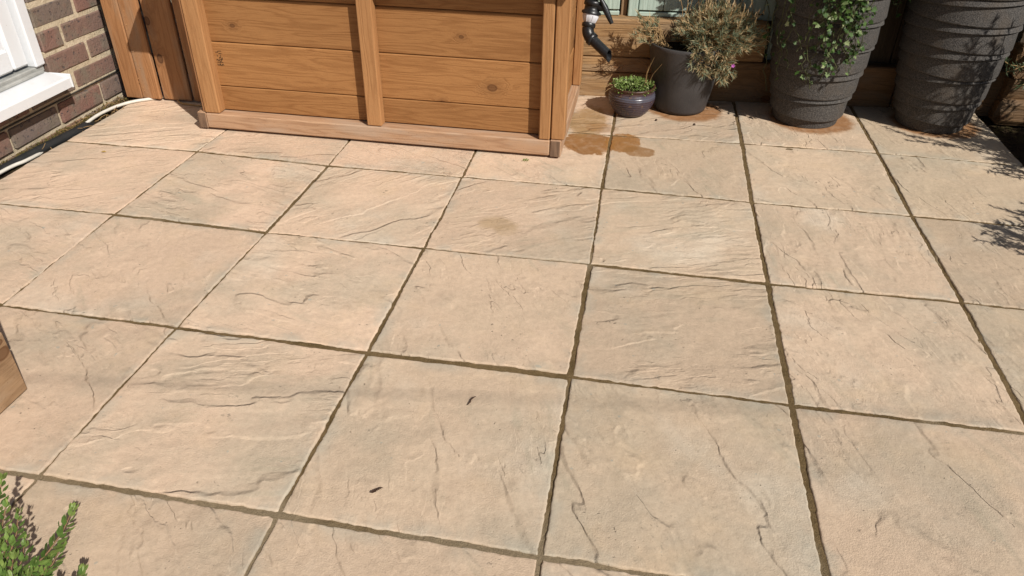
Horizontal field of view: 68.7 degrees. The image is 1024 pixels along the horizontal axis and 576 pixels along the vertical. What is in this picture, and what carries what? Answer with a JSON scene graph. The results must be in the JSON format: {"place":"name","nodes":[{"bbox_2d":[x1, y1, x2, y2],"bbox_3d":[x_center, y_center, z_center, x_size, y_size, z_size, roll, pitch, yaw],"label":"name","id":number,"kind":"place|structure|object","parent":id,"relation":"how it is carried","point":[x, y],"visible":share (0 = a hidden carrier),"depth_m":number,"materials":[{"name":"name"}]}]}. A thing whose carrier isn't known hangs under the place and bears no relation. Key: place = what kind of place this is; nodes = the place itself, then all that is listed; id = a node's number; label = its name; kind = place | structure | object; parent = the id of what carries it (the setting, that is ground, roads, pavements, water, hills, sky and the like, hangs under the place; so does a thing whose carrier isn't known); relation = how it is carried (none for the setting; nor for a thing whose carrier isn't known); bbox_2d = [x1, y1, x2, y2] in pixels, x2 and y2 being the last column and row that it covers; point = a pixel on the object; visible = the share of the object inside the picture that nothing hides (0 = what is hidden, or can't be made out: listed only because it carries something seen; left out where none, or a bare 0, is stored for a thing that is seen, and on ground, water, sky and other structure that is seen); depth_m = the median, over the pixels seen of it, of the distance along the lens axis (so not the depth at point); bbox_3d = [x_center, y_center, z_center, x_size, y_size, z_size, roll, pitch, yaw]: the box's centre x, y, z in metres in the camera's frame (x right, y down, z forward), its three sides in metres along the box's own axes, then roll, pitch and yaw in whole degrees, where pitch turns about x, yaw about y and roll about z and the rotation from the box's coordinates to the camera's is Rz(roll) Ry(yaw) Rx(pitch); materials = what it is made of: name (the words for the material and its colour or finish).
{"place":"outdoors","nodes":[
{"label":"outdoors","id":0,"kind":"place"},
{"bbox_2d":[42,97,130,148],"bbox_3d":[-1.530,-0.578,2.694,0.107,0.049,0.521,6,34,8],"label":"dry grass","id":1,"kind":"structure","parent":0,"point":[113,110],"depth_m":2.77,"materials":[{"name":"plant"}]},
{"bbox_2d":[0,75,1023,575],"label":"patio paving","id":2,"kind":"structure","parent":0,"point":[670,483],"depth_m":1.65,"materials":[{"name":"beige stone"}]},
{"bbox_2d":[0,332,26,412],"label":"timber planter","id":3,"kind":"object","parent":2,"relation":"on","point":[13,387],"visible":1,"depth_m":1.46,"materials":[{"name":"brown wood"}]},
{"bbox_2d":[0,472,87,575],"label":"box bush","id":4,"kind":"object","parent":2,"relation":"on","point":[35,568],"visible":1,"depth_m":1.07,"materials":[{"name":"green plant"}]},
{"bbox_2d":[177,100,201,106],"bbox_3d":[-1.201,-0.704,2.861,0.250,0.008,0.049,14,36,19],"label":"thin tan cable","id":5,"kind":"object","parent":2,"relation":"on","point":[189,104],"visible":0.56,"depth_m":2.85,"materials":[{"name":"plastic"}]},
{"bbox_2d":[371,487,382,492],"bbox_3d":[-0.236,0.353,1.310,0.025,0.008,0.006,-15,37,-23],"label":"dead leaf","id":6,"kind":"object","parent":2,"relation":"on","point":[375,490],"visible":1,"depth_m":1.31,"materials":[{"name":"brown plant"}]},
{"bbox_2d":[178,0,584,156],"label":"timber store","id":7,"kind":"structure","parent":2,"relation":"on","point":[498,75],"depth_m":2.46,"materials":[{"name":"brown wood"}]},
{"bbox_2d":[100,0,200,101],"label":"board gate","id":8,"kind":"structure","parent":7,"relation":"attached to","point":[140,65],"depth_m":2.78,"materials":[{"name":"brown wood"}]},
{"bbox_2d":[582,0,613,61],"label":"outlet pipe","id":9,"kind":"object","parent":7,"relation":"attached to","point":[591,12],"visible":1,"depth_m":2.46,"materials":[{"name":"black plastic"}]},
{"bbox_2d":[579,71,651,96],"bbox_3d":[0.388,-0.818,3.009,0.656,0.120,0.076,3,34,3],"label":"timber sleeper","id":10,"kind":"object","parent":2,"relation":"on","point":[593,83],"visible":0.08,"depth_m":2.97,"materials":[{"name":"brown wood"}]},
{"bbox_2d":[582,56,650,72],"bbox_3d":[0.385,-0.893,2.959,0.650,0.058,0.076,3,34,3],"label":"timber sleeper","id":11,"kind":"object","parent":10,"relation":"on","point":[621,64],"visible":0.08,"depth_m":2.92,"materials":[{"name":"brown wood"}]},
{"bbox_2d":[583,14,769,61],"bbox_3d":[0.516,-0.972,2.896,0.910,0.145,0.077,3,34,3],"label":"timber sleeper","id":12,"kind":"object","parent":11,"relation":"on","point":[616,39],"visible":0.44,"depth_m":2.86,"materials":[{"name":"brown wood"}]},
{"bbox_2d":[599,0,1023,67],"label":"green fence","id":13,"kind":"object","parent":12,"relation":"on","point":[886,49],"visible":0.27,"depth_m":2.84,"materials":[{"name":"paint"}]},
{"bbox_2d":[608,77,655,117],"bbox_3d":[0.449,-0.711,2.815,0.175,0.112,0.175,6,34,8],"label":"glazed pot","id":14,"kind":"object","parent":2,"relation":"on","point":[638,103],"visible":0.87,"depth_m":2.76,"materials":[{"name":"purple ceramic"}]},
{"bbox_2d":[604,61,661,95],"bbox_3d":[0.446,-0.792,2.759,0.201,0.140,0.172,6,34,8],"label":"cushion plant","id":15,"kind":"object","parent":14,"relation":"in","point":[640,79],"visible":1,"depth_m":2.77,"materials":[{"name":"green plant"}]},
{"bbox_2d":[649,35,722,115],"bbox_3d":[0.649,-0.807,2.836,0.286,0.253,0.286,6,34,8],"label":"charcoal pot","id":16,"kind":"object","parent":2,"relation":"on","point":[679,89],"visible":0.7,"depth_m":2.76,"materials":[{"name":"plastic"}]},
{"bbox_2d":[629,0,769,86],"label":"dianthus plant","id":17,"kind":"object","parent":16,"relation":"in","point":[715,26],"visible":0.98,"depth_m":2.66,"materials":[{"name":"green plant"}]},
{"bbox_2d":[708,58,896,107],"bbox_3d":[1.099,-0.803,2.948,0.766,0.179,0.077,3,34,3],"label":"timber sleeper","id":18,"kind":"object","parent":2,"relation":"on","point":[875,85],"visible":0.24,"depth_m":2.91,"materials":[{"name":"brown wood"}]},
{"bbox_2d":[769,0,889,128],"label":"ribbed pot","id":19,"kind":"object","parent":2,"relation":"on","point":[795,100],"visible":0.83,"depth_m":2.61,"materials":[{"name":"plastic"}]},
{"bbox_2d":[762,0,877,90],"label":"ivy plant","id":20,"kind":"object","parent":19,"relation":"in","point":[846,19],"visible":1,"depth_m":2.47,"materials":[{"name":"green plant"}]},
{"bbox_2d":[893,0,1023,133],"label":"ribbed pot","id":21,"kind":"object","parent":2,"relation":"on","point":[953,55],"visible":1,"depth_m":2.55,"materials":[{"name":"plastic"}]},
{"bbox_2d":[0,79,1023,179],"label":"soil","id":22,"kind":"structure","parent":0,"point":[1011,138],"depth_m":2.79,"materials":[{"name":"brown soil"}]},
{"bbox_2d":[0,121,94,176],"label":"drain hose","id":23,"kind":"object","parent":22,"relation":"on","point":[58,140],"visible":0.71,"depth_m":2.53,"materials":[{"name":"black plastic"}]},
{"bbox_2d":[0,96,128,164],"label":"moss litter","id":24,"kind":"object","parent":22,"relation":"on","point":[69,128],"visible":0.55,"depth_m":2.68,"materials":[{"name":"plant"}]},
{"bbox_2d":[0,95,163,174],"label":"white cable","id":25,"kind":"object","parent":22,"relation":"on","point":[28,159],"visible":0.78,"depth_m":2.72,"materials":[{"name":"white plastic"}]},
{"bbox_2d":[0,0,183,164],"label":"brick house","id":26,"kind":"structure","parent":22,"relation":"on","point":[59,68],"depth_m":2.56,"materials":[{"name":"brown brick"}]},
{"bbox_2d":[0,0,27,76],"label":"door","id":27,"kind":"structure","parent":26,"relation":"in","point":[12,56],"depth_m":2.43,"materials":[{"name":"white plastic"}]},
{"bbox_2d":[889,68,1009,115],"bbox_3d":[1.974,-0.757,2.899,0.985,0.180,0.077,3,34,3],"label":"timber sleeper","id":28,"kind":"object","parent":22,"relation":"on","point":[983,108],"visible":0.12,"depth_m":2.88,"materials":[{"name":"brown wood"}]},
{"bbox_2d":[987,94,1023,125],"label":"bed timber","id":29,"kind":"object","parent":22,"relation":"on","point":[1003,111],"visible":1,"depth_m":2.84,"materials":[{"name":"brown wood"}]},
{"bbox_2d":[999,74,1023,99],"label":"bed timber","id":30,"kind":"object","parent":29,"relation":"on","point":[1007,91],"visible":0.67,"depth_m":2.81,"materials":[{"name":"brown wood"}]},
{"bbox_2d":[1004,42,1023,78],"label":"bed timber","id":31,"kind":"object","parent":30,"relation":"on","point":[1016,53],"visible":0.75,"depth_m":2.76,"materials":[{"name":"brown wood"}]},
{"bbox_2d":[1004,57,1023,89],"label":"trailing rosemary","id":32,"kind":"object","parent":31,"relation":"hanging from","point":[1015,66],"visible":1,"depth_m":2.69,"materials":[{"name":"green plant"}]}
]}

